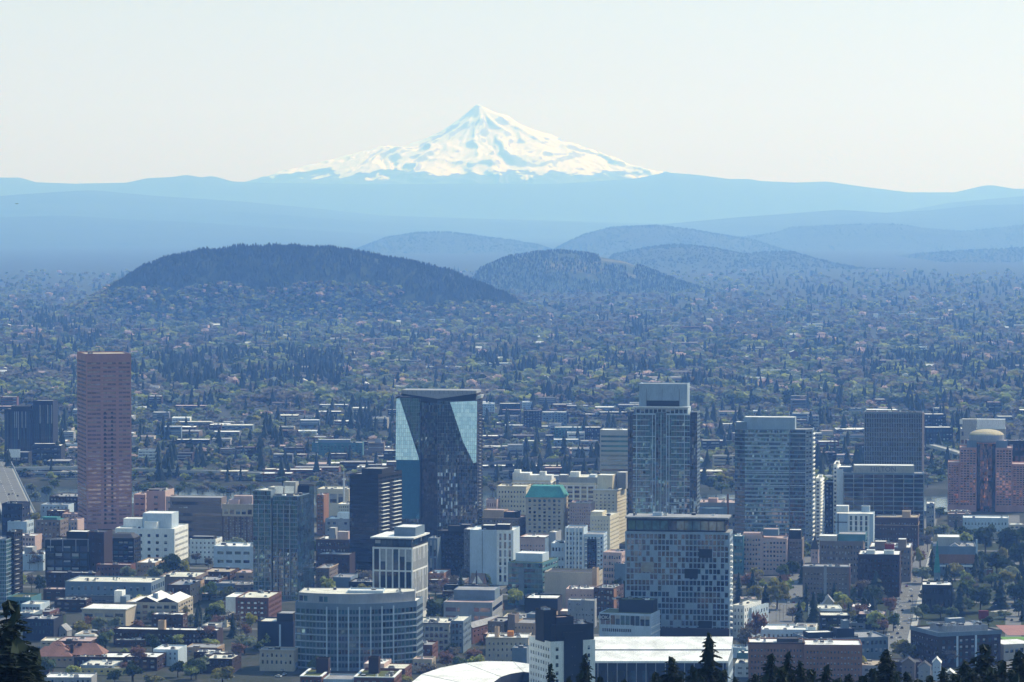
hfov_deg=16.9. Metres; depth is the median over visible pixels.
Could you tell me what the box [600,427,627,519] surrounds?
pale banded tower
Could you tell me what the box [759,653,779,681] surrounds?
tall conifer
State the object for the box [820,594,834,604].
gabled chapel
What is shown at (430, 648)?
brick corner shop
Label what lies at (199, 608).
conifer tree
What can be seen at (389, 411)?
warehouse
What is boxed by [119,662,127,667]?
bare tree
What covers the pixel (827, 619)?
shop
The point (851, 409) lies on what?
warehouse
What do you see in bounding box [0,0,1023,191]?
sky
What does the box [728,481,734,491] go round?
broadleaf tree
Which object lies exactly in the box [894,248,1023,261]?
hills
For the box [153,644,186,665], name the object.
pale blue house
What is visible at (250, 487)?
bare tree
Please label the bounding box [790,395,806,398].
warehouse
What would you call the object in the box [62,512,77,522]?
row house
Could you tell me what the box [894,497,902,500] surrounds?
window
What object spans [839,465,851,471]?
white roofed wing
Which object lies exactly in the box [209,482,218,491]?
broadleaf tree
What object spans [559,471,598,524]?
department store
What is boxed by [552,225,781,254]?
hills
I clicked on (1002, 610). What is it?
path
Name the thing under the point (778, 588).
broadleaf tree
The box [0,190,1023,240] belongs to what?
mountain range
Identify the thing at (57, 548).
window
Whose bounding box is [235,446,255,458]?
warehouse
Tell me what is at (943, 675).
tall conifer
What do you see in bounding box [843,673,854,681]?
tall conifer
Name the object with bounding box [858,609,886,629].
shop
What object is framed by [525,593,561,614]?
black hall
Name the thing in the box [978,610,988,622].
scoreboard
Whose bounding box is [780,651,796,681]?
tall conifer
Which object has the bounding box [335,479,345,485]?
bare tree
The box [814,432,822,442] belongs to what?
warehouse
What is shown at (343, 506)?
cream annex
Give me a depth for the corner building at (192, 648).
2270.89 m
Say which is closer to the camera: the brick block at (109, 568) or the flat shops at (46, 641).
the flat shops at (46, 641)
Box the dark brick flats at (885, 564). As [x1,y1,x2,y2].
[858,543,900,596]
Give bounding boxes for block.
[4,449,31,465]
[36,516,67,546]
[46,570,99,586]
[89,529,112,570]
[96,562,135,575]
[134,492,146,516]
[146,487,173,510]
[166,495,174,510]
[214,542,252,570]
[257,611,294,650]
[312,439,363,457]
[317,493,328,534]
[325,512,349,534]
[365,438,392,456]
[428,535,440,572]
[482,508,525,535]
[483,402,494,415]
[496,483,530,514]
[500,402,519,414]
[505,424,522,429]
[512,469,555,485]
[520,530,560,556]
[522,401,531,409]
[541,425,549,429]
[542,411,566,424]
[544,567,602,608]
[553,438,578,446]
[554,426,581,437]
[566,585,595,607]
[568,598,596,627]
[569,413,598,416]
[585,426,600,439]
[590,510,618,549]
[594,583,623,615]
[599,411,627,416]
[603,549,624,582]
[614,562,624,583]
[761,624,807,637]
[788,529,803,573]
[793,619,887,658]
[819,531,866,582]
[825,480,832,533]
[835,505,874,548]
[924,413,945,425]
[924,425,952,444]
[926,501,934,536]
[963,515,1007,531]
[1008,439,1023,461]
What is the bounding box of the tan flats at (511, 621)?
[488,611,557,635]
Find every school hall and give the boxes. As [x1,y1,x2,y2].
[10,340,38,344]
[126,328,154,334]
[248,344,273,350]
[374,338,400,342]
[388,360,417,362]
[479,362,510,365]
[560,349,583,354]
[637,309,661,313]
[649,376,681,381]
[670,342,697,345]
[672,371,691,375]
[680,326,700,330]
[767,310,784,314]
[806,335,816,339]
[807,323,822,325]
[830,362,850,366]
[878,360,906,363]
[898,313,915,317]
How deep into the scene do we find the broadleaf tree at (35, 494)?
3463.30 m
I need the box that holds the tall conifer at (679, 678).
[670,673,686,681]
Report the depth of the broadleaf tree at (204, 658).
2166.58 m
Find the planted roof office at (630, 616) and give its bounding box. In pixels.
[598,596,659,636]
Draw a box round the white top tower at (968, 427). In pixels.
[960,418,1005,444]
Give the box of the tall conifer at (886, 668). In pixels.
[873,649,907,681]
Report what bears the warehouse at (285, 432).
on the ground at (98, 261)
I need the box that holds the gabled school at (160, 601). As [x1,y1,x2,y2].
[114,589,192,621]
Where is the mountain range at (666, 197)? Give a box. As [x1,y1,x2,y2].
[0,172,1023,222]
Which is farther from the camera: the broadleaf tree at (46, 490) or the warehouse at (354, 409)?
the warehouse at (354, 409)
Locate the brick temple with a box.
[932,534,977,574]
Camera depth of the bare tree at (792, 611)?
2448.76 m
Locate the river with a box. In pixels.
[24,486,970,511]
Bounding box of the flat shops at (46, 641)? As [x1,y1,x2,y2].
[41,637,62,648]
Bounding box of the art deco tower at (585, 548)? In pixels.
[565,525,606,568]
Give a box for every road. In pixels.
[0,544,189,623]
[0,610,999,628]
[2,624,598,635]
[23,570,34,574]
[23,586,1013,603]
[26,575,1005,591]
[189,567,959,579]
[492,585,506,589]
[619,545,1007,551]
[769,553,810,623]
[783,589,802,623]
[886,519,936,650]
[1005,515,1020,671]
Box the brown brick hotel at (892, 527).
[875,510,919,550]
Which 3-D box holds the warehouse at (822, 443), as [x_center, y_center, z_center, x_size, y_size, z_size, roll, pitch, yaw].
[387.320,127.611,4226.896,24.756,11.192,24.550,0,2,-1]
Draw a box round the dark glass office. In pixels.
[112,532,140,571]
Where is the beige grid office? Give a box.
[742,528,788,574]
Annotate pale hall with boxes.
[7,519,33,532]
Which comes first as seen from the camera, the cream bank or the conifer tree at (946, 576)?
the conifer tree at (946, 576)
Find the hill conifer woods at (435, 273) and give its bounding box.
[49,242,521,321]
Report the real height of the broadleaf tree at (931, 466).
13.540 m
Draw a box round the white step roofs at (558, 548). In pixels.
[551,540,564,567]
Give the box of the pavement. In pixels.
[907,549,931,642]
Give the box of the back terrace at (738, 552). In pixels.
[733,533,743,575]
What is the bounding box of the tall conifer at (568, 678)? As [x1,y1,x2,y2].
[566,675,572,681]
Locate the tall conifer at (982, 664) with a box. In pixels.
[964,644,997,681]
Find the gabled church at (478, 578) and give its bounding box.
[469,570,486,583]
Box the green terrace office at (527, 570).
[508,551,557,604]
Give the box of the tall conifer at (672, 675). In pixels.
[660,656,685,681]
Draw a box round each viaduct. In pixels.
[12,466,263,477]
[483,457,599,467]
[483,463,594,470]
[926,444,959,459]
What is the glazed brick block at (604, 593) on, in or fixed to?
on the ground at (98, 261)
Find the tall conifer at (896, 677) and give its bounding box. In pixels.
[889,673,900,681]
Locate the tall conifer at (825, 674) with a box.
[815,664,833,681]
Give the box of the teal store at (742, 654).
[737,650,747,658]
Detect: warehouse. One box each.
[0,405,29,411]
[1,396,18,404]
[31,470,62,476]
[46,459,73,465]
[49,493,77,511]
[58,426,74,430]
[60,470,77,478]
[63,431,75,441]
[68,446,76,453]
[72,408,76,416]
[132,435,155,442]
[138,448,155,461]
[148,395,162,407]
[153,411,169,422]
[164,425,181,439]
[172,416,190,424]
[174,405,207,410]
[176,438,210,446]
[177,451,194,462]
[179,420,213,426]
[182,425,197,428]
[182,429,201,437]
[199,423,230,426]
[206,430,241,437]
[209,424,221,429]
[212,437,231,444]
[219,469,248,479]
[220,447,240,456]
[222,423,253,430]
[223,421,243,423]
[234,475,262,479]
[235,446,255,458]
[262,468,276,471]
[263,472,293,481]
[272,402,290,408]
[273,453,292,463]
[276,468,321,478]
[279,409,304,414]
[279,425,294,428]
[279,429,297,437]
[280,414,299,420]
[282,415,314,422]
[284,446,304,454]
[294,466,340,472]
[297,453,306,457]
[298,430,317,435]
[300,419,319,429]
[306,462,327,465]
[308,435,333,440]
[316,551,354,573]
[319,404,348,409]
[319,410,342,415]
[330,453,346,461]
[334,420,355,426]
[340,460,373,471]
[352,407,366,417]
[357,465,364,471]
[363,440,385,445]
[368,463,381,466]
[372,417,388,429]
[384,449,395,461]
[387,460,395,466]
[388,409,395,414]
[483,435,498,441]
[483,446,493,456]
[483,464,515,467]
[483,470,508,479]
[484,445,501,451]
[487,455,523,460]
[498,415,517,421]
[502,409,520,422]
[505,470,512,478]
[508,443,522,454]
[517,434,533,439]
[523,440,542,444]
[534,432,545,443]
[538,396,555,405]
[545,467,561,473]
[550,422,560,432]
[552,403,566,410]
[552,446,569,455]
[554,474,558,482]
[567,404,588,411]
[567,431,584,439]
[572,447,589,456]
[581,440,596,446]
[595,406,613,410]
[615,418,627,425]
[618,404,638,410]
[700,469,722,473]
[701,439,719,449]
[713,454,732,466]
[718,410,742,416]
[731,432,734,442]
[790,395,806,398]
[791,399,806,407]
[792,412,812,418]
[796,418,806,425]
[807,415,818,427]
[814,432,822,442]
[817,440,838,449]
[820,430,832,435]
[821,451,836,461]
[829,415,848,420]
[834,427,863,436]
[836,446,854,452]
[837,454,853,464]
[840,434,863,439]
[849,407,861,413]
[855,443,863,451]
[865,409,897,409]
[873,398,885,405]
[986,401,1001,411]
[995,415,1013,422]
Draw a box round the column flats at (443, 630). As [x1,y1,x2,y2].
[423,615,470,653]
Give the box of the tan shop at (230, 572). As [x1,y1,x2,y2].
[205,567,238,579]
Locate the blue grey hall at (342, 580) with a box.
[333,573,357,587]
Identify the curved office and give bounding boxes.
[295,587,422,670]
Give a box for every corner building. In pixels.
[17,609,41,624]
[39,607,58,614]
[43,587,64,600]
[54,597,91,611]
[56,636,100,646]
[75,630,97,636]
[80,659,122,667]
[115,637,145,646]
[125,652,165,670]
[152,612,187,626]
[154,591,173,594]
[187,643,223,654]
[202,611,231,626]
[204,650,227,656]
[235,581,252,592]
[236,569,252,579]
[364,658,390,669]
[365,663,411,676]
[438,576,468,589]
[442,588,453,597]
[483,630,487,644]
[503,612,526,619]
[560,608,567,614]
[735,659,747,676]
[740,596,756,601]
[795,623,816,630]
[808,605,841,616]
[850,618,864,629]
[852,603,870,615]
[862,660,879,677]
[889,658,921,677]
[949,509,969,511]
[1008,523,1023,528]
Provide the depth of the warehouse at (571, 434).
4322.31 m
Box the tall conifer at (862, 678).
[855,675,869,681]
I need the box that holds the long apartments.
[114,620,221,645]
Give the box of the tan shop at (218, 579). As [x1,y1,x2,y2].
[201,575,227,584]
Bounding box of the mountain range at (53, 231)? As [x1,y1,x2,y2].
[0,215,392,246]
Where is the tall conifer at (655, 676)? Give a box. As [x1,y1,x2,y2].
[650,671,664,681]
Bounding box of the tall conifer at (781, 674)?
[772,666,789,681]
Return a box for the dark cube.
[2,501,29,535]
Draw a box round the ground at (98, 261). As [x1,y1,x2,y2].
[0,241,1023,681]
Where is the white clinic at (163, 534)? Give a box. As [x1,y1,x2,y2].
[115,511,187,559]
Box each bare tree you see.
[25,549,44,563]
[26,573,35,591]
[84,616,95,623]
[94,626,112,647]
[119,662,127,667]
[130,618,143,625]
[130,644,146,661]
[179,481,185,491]
[185,481,194,487]
[189,551,200,559]
[192,483,203,492]
[196,625,214,637]
[202,481,210,491]
[204,557,212,568]
[210,614,224,621]
[222,611,242,621]
[229,621,241,627]
[231,642,247,652]
[241,624,251,633]
[246,484,255,494]
[251,480,260,488]
[287,430,296,435]
[290,471,304,480]
[325,477,334,483]
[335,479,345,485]
[355,567,371,577]
[413,663,436,673]
[428,580,442,599]
[438,577,448,583]
[439,648,453,666]
[449,574,458,579]
[449,646,460,655]
[460,568,468,576]
[466,647,482,659]
[488,480,496,496]
[733,574,742,580]
[736,624,753,645]
[740,573,750,589]
[744,610,768,636]
[751,571,762,582]
[777,574,790,580]
[785,607,796,620]
[853,578,870,590]
[853,603,868,613]
[877,619,888,634]
[882,595,897,615]
[913,548,926,567]
[922,533,931,551]
[934,649,958,660]
[964,574,978,585]
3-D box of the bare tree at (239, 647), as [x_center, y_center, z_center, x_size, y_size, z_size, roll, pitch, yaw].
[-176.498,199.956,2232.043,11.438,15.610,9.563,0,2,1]
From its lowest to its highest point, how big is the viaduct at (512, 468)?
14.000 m
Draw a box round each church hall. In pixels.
[444,583,489,589]
[922,581,951,611]
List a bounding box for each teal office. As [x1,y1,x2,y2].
[21,600,49,610]
[23,614,62,640]
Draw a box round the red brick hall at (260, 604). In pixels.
[226,590,281,620]
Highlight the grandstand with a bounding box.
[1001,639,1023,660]
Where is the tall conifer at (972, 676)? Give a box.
[961,670,982,681]
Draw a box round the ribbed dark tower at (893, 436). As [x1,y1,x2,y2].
[864,410,923,470]
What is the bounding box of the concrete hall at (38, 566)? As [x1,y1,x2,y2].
[23,546,44,570]
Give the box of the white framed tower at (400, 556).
[370,524,429,616]
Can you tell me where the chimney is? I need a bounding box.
[342,479,345,501]
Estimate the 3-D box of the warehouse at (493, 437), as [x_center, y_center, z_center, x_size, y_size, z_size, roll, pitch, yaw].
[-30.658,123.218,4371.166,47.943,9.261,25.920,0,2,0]
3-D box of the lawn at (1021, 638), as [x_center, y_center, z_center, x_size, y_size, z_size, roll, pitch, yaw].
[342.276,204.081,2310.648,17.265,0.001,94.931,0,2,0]
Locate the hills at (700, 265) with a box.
[608,245,851,268]
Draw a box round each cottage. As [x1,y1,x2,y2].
[901,656,915,679]
[918,660,931,681]
[932,656,941,679]
[946,668,956,679]
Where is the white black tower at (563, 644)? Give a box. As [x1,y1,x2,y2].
[529,606,594,681]
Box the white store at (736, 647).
[731,644,747,657]
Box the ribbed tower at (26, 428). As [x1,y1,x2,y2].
[4,399,57,456]
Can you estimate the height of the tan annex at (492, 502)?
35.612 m
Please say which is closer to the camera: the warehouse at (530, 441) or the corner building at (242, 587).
the corner building at (242, 587)
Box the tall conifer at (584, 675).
[575,653,595,681]
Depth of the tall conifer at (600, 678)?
642.52 m
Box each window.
[5,411,5,451]
[7,411,7,448]
[9,411,9,448]
[11,415,11,448]
[14,411,14,448]
[16,412,16,448]
[18,412,18,448]
[20,412,20,450]
[22,420,22,450]
[25,412,25,450]
[27,412,27,450]
[29,412,29,450]
[31,412,31,450]
[34,405,34,442]
[36,405,36,442]
[38,405,38,442]
[40,405,40,442]
[42,413,42,442]
[45,405,45,434]
[47,405,47,442]
[47,546,53,550]
[47,553,53,557]
[47,560,53,564]
[49,405,49,442]
[51,405,51,442]
[55,546,61,550]
[56,553,61,557]
[56,560,61,564]
[64,546,69,550]
[64,553,69,557]
[64,560,69,564]
[72,546,78,550]
[72,553,78,557]
[72,560,78,565]
[78,360,129,523]
[80,546,86,550]
[80,553,86,558]
[80,560,86,565]
[84,613,92,616]
[105,613,112,616]
[172,501,219,504]
[179,513,220,516]
[179,520,220,523]
[188,528,220,531]
[224,509,251,514]
[299,595,415,667]
[330,494,336,502]
[338,494,342,502]
[342,464,364,465]
[374,549,378,569]
[374,571,378,587]
[375,540,379,545]
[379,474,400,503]
[381,540,386,545]
[381,549,384,569]
[381,571,384,587]
[387,540,392,545]
[387,549,391,569]
[387,572,391,587]
[393,540,398,545]
[393,549,397,569]
[393,572,397,587]
[399,540,404,545]
[400,549,404,569]
[400,572,404,587]
[405,540,410,545]
[406,549,410,569]
[406,572,410,587]
[430,540,431,555]
[434,540,435,555]
[446,607,455,610]
[479,402,481,438]
[480,608,489,611]
[493,601,501,610]
[588,541,594,567]
[595,671,599,681]
[601,435,627,437]
[601,440,627,441]
[601,445,627,446]
[601,450,627,451]
[601,455,627,456]
[601,459,627,461]
[601,464,627,465]
[601,469,627,470]
[601,671,605,681]
[602,617,652,631]
[608,671,611,681]
[611,615,614,624]
[613,671,616,681]
[616,615,619,624]
[619,671,623,681]
[621,615,624,624]
[625,616,629,624]
[625,671,629,681]
[627,520,727,602]
[630,616,634,625]
[631,671,635,681]
[635,616,639,625]
[637,409,699,440]
[637,671,641,681]
[640,616,644,625]
[642,671,647,681]
[645,616,649,625]
[648,671,653,681]
[807,651,859,670]
[844,475,922,486]
[854,497,862,500]
[864,488,872,491]
[864,497,872,500]
[865,414,921,469]
[874,488,882,491]
[874,497,882,500]
[874,506,882,509]
[884,488,892,491]
[884,497,892,500]
[884,506,892,509]
[894,488,902,491]
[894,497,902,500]
[914,511,922,514]
[949,450,1023,504]
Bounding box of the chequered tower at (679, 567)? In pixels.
[625,512,732,636]
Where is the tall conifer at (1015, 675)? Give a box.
[1002,669,1023,681]
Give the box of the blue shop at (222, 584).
[215,580,252,589]
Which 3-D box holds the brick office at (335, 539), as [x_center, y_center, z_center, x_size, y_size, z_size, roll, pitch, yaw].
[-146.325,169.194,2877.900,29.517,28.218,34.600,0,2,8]
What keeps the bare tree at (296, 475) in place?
on the ground at (98, 261)
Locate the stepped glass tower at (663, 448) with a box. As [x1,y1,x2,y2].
[628,382,699,513]
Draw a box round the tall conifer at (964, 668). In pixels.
[955,660,970,681]
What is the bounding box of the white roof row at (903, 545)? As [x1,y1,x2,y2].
[869,538,911,581]
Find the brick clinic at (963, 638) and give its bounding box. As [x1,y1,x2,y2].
[910,617,1001,666]
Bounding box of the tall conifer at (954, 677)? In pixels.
[947,673,962,681]
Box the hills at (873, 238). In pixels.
[745,224,1023,249]
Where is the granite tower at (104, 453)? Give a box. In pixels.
[77,351,131,529]
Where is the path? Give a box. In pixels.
[989,608,1013,611]
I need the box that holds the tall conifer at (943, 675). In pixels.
[936,666,950,681]
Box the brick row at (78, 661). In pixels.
[74,652,131,666]
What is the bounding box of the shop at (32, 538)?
[23,533,41,549]
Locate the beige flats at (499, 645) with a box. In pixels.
[485,626,531,660]
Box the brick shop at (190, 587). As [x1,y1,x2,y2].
[167,578,203,603]
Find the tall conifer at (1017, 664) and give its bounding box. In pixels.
[1007,650,1023,679]
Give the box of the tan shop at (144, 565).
[137,557,165,576]
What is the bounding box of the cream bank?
[318,486,349,516]
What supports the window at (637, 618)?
in the planted roof office at (630, 616)
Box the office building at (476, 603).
[444,586,502,621]
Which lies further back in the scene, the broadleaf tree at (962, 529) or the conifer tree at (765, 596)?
the broadleaf tree at (962, 529)
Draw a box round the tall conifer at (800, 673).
[793,660,812,681]
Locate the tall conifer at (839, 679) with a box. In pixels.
[832,677,842,681]
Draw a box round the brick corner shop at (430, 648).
[423,640,437,657]
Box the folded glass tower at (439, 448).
[396,389,483,535]
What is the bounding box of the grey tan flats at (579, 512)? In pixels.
[569,500,594,530]
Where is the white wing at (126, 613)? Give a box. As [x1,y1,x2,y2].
[81,604,136,627]
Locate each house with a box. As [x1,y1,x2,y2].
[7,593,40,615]
[40,641,108,666]
[41,503,73,516]
[47,509,68,516]
[59,623,71,636]
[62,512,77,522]
[70,518,83,529]
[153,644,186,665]
[190,535,221,563]
[194,648,221,659]
[204,653,240,672]
[259,646,298,670]
[428,569,450,579]
[471,615,499,643]
[789,350,797,358]
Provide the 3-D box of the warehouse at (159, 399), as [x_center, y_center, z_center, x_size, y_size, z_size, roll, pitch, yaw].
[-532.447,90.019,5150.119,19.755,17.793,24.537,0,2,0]
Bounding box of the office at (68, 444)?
[65,442,76,450]
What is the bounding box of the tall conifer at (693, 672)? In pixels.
[684,665,701,681]
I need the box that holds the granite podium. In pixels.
[947,512,970,526]
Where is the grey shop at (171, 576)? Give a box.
[159,571,207,590]
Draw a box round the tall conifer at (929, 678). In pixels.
[924,675,934,681]
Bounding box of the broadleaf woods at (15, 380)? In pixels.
[0,268,1023,482]
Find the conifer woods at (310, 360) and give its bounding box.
[0,266,1023,483]
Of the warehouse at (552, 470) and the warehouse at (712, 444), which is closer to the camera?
the warehouse at (552, 470)
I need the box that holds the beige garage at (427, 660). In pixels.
[413,656,435,672]
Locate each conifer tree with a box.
[187,459,190,475]
[193,607,201,626]
[194,600,202,619]
[224,463,229,481]
[226,613,237,638]
[238,465,242,480]
[439,594,446,616]
[457,571,464,586]
[733,585,742,602]
[734,572,742,594]
[745,570,757,593]
[761,585,770,602]
[794,601,805,623]
[797,559,803,583]
[802,585,808,611]
[805,592,820,624]
[820,590,824,604]
[830,581,836,598]
[850,594,855,610]
[857,596,869,615]
[865,585,870,602]
[869,571,887,601]
[869,593,875,609]
[928,549,934,575]
[942,565,949,580]
[948,565,950,578]
[949,578,956,604]
[950,584,967,616]
[953,518,957,529]
[971,554,979,575]
[972,562,979,588]
[978,556,986,577]
[978,561,986,582]
[986,539,993,546]
[988,577,1009,609]
[993,576,998,590]
[1018,554,1023,580]
[1019,603,1023,621]
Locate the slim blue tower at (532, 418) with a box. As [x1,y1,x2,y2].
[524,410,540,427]
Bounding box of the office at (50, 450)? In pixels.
[32,443,64,464]
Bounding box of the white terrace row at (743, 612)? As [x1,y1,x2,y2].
[733,600,768,638]
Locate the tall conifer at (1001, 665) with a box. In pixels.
[994,660,1012,681]
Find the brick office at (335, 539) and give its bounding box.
[315,527,349,553]
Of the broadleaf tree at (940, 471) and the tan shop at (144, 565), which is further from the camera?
the broadleaf tree at (940, 471)
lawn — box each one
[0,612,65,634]
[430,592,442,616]
[795,594,896,629]
[921,539,1023,626]
[1001,637,1023,639]
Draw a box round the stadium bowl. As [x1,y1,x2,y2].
[412,661,528,681]
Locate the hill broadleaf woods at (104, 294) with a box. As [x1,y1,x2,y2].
[43,280,538,321]
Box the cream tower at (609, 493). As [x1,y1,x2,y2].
[592,471,627,542]
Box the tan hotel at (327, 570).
[315,563,338,587]
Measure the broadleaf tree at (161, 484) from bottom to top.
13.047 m
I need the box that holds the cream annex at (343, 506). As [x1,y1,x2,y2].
[337,501,349,512]
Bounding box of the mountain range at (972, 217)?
[660,204,1023,236]
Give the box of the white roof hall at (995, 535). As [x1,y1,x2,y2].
[970,532,1003,538]
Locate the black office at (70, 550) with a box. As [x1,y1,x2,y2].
[45,530,91,578]
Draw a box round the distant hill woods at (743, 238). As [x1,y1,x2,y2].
[353,222,1023,269]
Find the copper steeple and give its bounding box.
[934,541,939,580]
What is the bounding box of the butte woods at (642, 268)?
[472,249,720,291]
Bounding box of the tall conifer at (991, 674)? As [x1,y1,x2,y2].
[981,668,1001,681]
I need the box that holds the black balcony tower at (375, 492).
[349,466,401,577]
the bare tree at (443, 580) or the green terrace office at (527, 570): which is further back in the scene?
the bare tree at (443, 580)
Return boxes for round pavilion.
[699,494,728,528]
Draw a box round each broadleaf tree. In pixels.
[23,571,27,583]
[25,483,36,493]
[28,490,40,501]
[31,513,39,519]
[34,575,45,592]
[40,485,52,496]
[41,656,55,671]
[48,479,59,488]
[65,663,81,672]
[74,620,91,634]
[91,616,107,629]
[96,629,114,648]
[107,616,121,627]
[107,669,120,681]
[119,565,136,575]
[122,663,135,681]
[126,660,143,681]
[133,482,143,492]
[138,484,150,491]
[143,672,164,681]
[145,633,161,651]
[146,567,163,576]
[147,610,155,620]
[154,562,170,572]
[155,481,168,487]
[161,553,180,570]
[164,635,175,644]
[168,660,183,676]
[172,634,183,644]
[173,601,189,611]
[174,485,184,494]
[176,560,189,570]
[183,663,199,679]
[187,658,206,678]
[188,614,194,625]
[195,485,208,493]
[195,655,208,673]
[199,580,217,599]
[202,638,219,643]
[203,614,213,622]
[204,605,225,616]
[207,429,215,435]
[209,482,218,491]
[209,600,224,607]
[210,665,234,681]
[216,586,235,599]
[218,486,228,495]
[225,537,244,541]
[227,487,236,495]
[228,484,238,493]
[232,633,256,653]
[236,484,247,490]
[237,458,248,464]
[245,612,257,626]
[253,639,264,653]
[257,629,270,642]
[275,475,288,485]
[286,442,295,446]
[306,655,319,668]
[315,480,326,487]
[319,576,335,587]
[333,430,342,438]
[356,583,370,587]
[360,432,369,439]
[375,402,384,409]
[402,674,412,681]
[426,599,440,616]
[442,640,456,652]
[452,656,466,664]
[467,654,484,662]
[485,573,492,583]
[508,588,523,607]
[544,455,558,463]
[567,442,574,446]
[576,404,585,411]
[612,577,622,583]
[703,478,716,489]
[713,482,729,493]
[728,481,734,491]
[746,585,763,599]
[750,567,763,575]
[758,579,767,586]
[766,577,791,608]
[775,563,788,575]
[782,578,794,599]
[786,559,800,574]
[794,601,805,610]
[804,541,810,555]
[817,592,829,602]
[832,599,843,607]
[833,591,847,602]
[845,598,852,607]
[849,585,856,597]
[849,610,855,617]
[850,614,857,622]
[862,585,881,597]
[865,610,885,631]
[871,594,883,604]
[886,611,899,630]
[888,639,916,657]
[910,606,923,619]
[911,565,931,580]
[915,547,924,567]
[917,603,929,617]
[924,477,931,486]
[924,526,933,535]
[927,464,936,474]
[931,468,945,474]
[932,523,949,534]
[932,604,946,618]
[935,505,945,516]
[945,606,958,616]
[947,562,964,580]
[954,595,975,612]
[955,526,973,533]
[956,578,975,596]
[959,567,973,580]
[960,528,972,541]
[966,584,991,609]
[971,524,996,552]
[978,550,986,558]
[981,615,993,624]
[983,551,1007,572]
[983,572,999,587]
[995,527,1023,554]
[997,545,1007,557]
[997,609,1012,618]
[999,570,1021,582]
[1000,565,1021,580]
[1003,555,1014,568]
[1005,582,1015,601]
[1006,579,1023,599]
[1008,541,1023,563]
[1011,599,1023,615]
[1014,526,1023,542]
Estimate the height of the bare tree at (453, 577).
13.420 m
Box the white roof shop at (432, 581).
[428,578,440,590]
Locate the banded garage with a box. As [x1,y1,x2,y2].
[168,495,226,543]
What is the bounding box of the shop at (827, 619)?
[819,611,849,629]
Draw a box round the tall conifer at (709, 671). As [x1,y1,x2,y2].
[697,632,726,681]
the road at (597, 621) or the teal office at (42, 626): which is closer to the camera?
the teal office at (42, 626)
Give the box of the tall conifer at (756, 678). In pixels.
[746,674,758,681]
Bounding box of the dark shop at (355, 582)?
[349,577,372,587]
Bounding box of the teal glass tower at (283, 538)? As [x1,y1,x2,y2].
[253,481,313,600]
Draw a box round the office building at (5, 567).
[0,536,11,608]
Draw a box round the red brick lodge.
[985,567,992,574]
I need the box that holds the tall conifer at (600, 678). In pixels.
[596,676,602,681]
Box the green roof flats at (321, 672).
[300,655,401,681]
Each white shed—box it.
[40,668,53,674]
[44,672,96,681]
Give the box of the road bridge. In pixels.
[0,459,35,514]
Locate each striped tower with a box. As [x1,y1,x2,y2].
[815,474,824,549]
[833,460,840,533]
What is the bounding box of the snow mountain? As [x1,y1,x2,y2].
[246,104,672,183]
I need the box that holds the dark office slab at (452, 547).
[438,523,471,575]
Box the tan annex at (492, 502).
[486,497,499,508]
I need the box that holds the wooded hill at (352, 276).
[57,248,511,321]
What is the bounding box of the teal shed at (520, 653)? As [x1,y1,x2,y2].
[512,644,528,663]
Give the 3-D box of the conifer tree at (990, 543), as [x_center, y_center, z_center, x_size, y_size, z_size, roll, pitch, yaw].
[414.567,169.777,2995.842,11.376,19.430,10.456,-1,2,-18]
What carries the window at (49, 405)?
in the ribbed tower at (26, 428)
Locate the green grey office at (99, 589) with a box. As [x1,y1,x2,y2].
[65,575,164,603]
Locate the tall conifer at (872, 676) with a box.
[865,668,880,681]
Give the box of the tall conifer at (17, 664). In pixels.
[0,600,49,681]
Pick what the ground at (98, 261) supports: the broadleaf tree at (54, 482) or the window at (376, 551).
the broadleaf tree at (54, 482)
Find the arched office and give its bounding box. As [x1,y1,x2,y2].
[221,495,252,541]
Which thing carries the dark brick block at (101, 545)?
on the ground at (98, 261)
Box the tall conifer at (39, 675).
[30,648,46,679]
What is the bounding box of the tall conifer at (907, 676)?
[902,671,912,681]
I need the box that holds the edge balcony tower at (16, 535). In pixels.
[7,529,22,594]
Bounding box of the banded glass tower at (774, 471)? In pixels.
[735,416,814,552]
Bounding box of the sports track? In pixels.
[996,625,1023,634]
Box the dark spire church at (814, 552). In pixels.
[811,536,818,562]
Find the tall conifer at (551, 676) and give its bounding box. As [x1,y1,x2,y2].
[545,663,556,681]
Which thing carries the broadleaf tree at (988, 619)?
on the ground at (98, 261)
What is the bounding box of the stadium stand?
[594,637,732,681]
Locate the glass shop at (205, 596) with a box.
[202,590,240,599]
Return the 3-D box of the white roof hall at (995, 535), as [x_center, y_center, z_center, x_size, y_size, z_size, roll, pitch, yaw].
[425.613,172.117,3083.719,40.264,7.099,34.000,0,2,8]
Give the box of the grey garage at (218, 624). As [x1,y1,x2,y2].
[202,622,222,627]
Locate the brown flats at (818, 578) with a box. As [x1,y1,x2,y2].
[802,563,849,600]
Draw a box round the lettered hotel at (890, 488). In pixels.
[837,464,923,545]
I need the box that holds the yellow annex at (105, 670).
[79,666,126,674]
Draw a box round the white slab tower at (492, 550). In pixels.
[464,523,519,584]
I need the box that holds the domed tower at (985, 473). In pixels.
[948,429,1023,511]
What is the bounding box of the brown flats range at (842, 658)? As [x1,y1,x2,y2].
[748,636,861,681]
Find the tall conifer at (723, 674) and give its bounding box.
[715,669,730,681]
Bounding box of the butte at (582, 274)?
[476,252,688,291]
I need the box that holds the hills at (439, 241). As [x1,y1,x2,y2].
[356,232,549,252]
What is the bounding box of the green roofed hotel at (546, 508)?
[525,484,568,539]
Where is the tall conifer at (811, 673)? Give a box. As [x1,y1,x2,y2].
[806,669,819,681]
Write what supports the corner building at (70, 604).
on the ground at (98, 261)
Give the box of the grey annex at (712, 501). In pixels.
[700,497,734,535]

